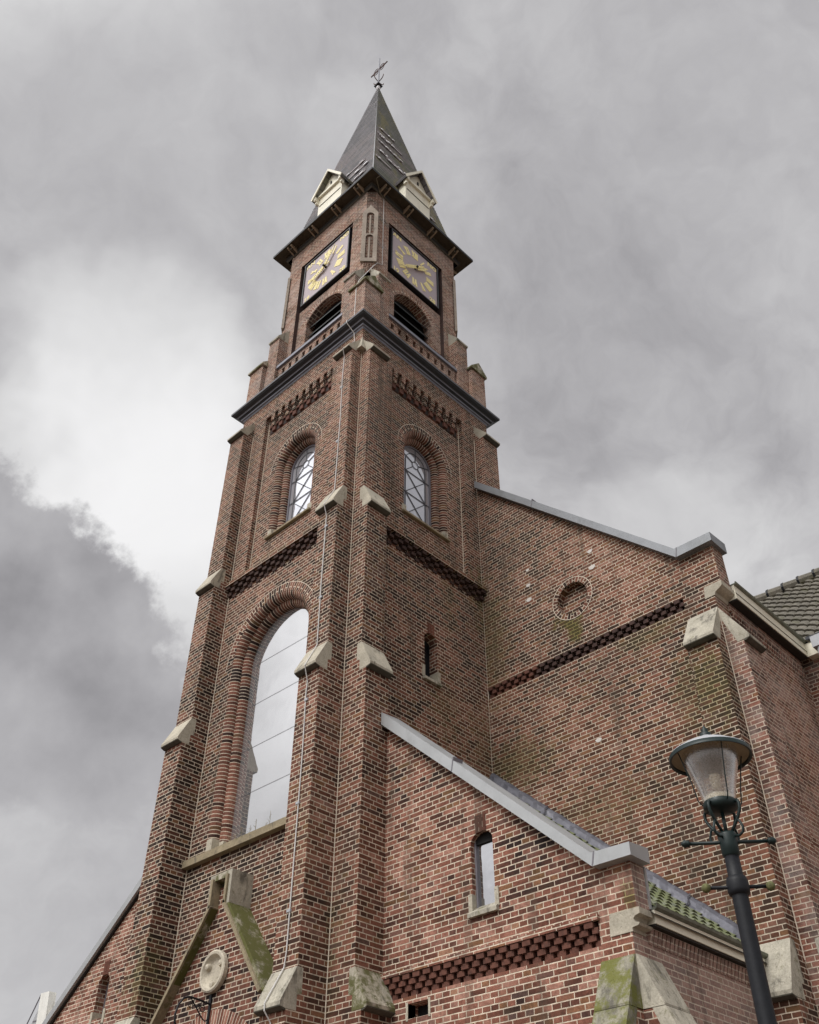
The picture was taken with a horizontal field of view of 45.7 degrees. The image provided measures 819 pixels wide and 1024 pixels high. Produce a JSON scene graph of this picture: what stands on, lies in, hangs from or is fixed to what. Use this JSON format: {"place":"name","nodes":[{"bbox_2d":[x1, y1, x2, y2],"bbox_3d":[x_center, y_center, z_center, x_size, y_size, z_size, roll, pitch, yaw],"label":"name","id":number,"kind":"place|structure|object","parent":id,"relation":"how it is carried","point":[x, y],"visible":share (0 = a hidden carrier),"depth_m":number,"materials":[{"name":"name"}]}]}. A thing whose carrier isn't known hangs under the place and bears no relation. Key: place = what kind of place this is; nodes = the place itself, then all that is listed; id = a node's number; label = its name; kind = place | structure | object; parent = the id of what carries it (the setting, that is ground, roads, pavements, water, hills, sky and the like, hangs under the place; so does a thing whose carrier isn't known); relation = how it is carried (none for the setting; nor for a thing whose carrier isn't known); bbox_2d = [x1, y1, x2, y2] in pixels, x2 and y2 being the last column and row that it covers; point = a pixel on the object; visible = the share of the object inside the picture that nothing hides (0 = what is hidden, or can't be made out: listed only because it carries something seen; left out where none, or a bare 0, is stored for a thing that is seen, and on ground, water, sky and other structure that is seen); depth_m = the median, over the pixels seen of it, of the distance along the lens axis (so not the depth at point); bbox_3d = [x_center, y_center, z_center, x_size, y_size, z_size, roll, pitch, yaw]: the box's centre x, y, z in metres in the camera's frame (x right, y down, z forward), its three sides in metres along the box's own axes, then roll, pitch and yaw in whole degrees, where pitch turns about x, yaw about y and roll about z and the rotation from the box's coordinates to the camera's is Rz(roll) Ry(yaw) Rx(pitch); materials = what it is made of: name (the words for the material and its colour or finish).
{"place":"outdoors","nodes":[
{"label":"outdoors","id":0,"kind":"place"},
{"bbox_2d":[27,991,55,1023],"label":"house","id":1,"kind":"structure","parent":0,"point":[47,1001],"depth_m":26.72,"materials":[{"name":"white paint"}]},
{"bbox_2d":[0,0,818,1023],"label":"sky","id":2,"kind":"structure","parent":0,"point":[630,188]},
{"bbox_2d":[42,58,818,1023],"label":"church","id":3,"kind":"structure","parent":0,"point":[448,706],"depth_m":14.37,"materials":[{"name":"brick"}]},
{"bbox_2d":[89,960,110,1023],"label":"slit window","id":4,"kind":"structure","parent":3,"relation":"in","point":[93,1015],"depth_m":15.16,"materials":[{"name":"stone"}]},
{"bbox_2d":[174,994,212,1023],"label":"lamp bracket","id":5,"kind":"object","parent":3,"relation":"attached to","point":[209,1004],"visible":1,"depth_m":11.98,"materials":[{"name":"black metal"}]},
{"bbox_2d":[182,581,311,870],"bbox_3d":[-2.198,3.021,15.124,2.804,4.456,0.400,-32,-50,32],"label":"west window","id":6,"kind":"structure","parent":3,"relation":"in","point":[253,778],"depth_m":15.28,"materials":[{"name":"glass"}]},
{"bbox_2d":[264,423,321,540],"bbox_3d":[-2.091,-0.631,18.399,1.502,2.486,0.380,-32,-50,32],"label":"arched window","id":7,"kind":"structure","parent":3,"relation":"in","point":[292,490],"depth_m":18.64,"materials":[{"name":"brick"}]},
{"bbox_2d":[398,424,450,542],"bbox_3d":[0.200,-0.600,18.422,0.380,2.486,1.502,-32,-50,32],"label":"arched window","id":8,"kind":"structure","parent":3,"relation":"in","point":[424,472],"depth_m":18.64,"materials":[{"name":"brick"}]},
{"bbox_2d":[422,622,441,687],"bbox_3d":[0.283,2.316,15.774,0.280,1.130,0.420,-32,-50,32],"label":"slit window","id":9,"kind":"structure","parent":3,"relation":"in","point":[435,679],"depth_m":15.74,"materials":[{"name":"stone"}]},
{"bbox_2d":[467,813,499,918],"bbox_3d":[0.859,4.009,11.073,0.440,1.150,0.190,-32,-50,32],"label":"slit window","id":10,"kind":"structure","parent":3,"relation":"in","point":[486,900],"depth_m":11.03,"materials":[{"name":"glass"}]},
{"bbox_2d":[669,725,776,1023],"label":"street lamp","id":11,"kind":"object","parent":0,"point":[707,754],"visible":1,"depth_m":6.61,"materials":[{"name":"black metal"}]}
]}

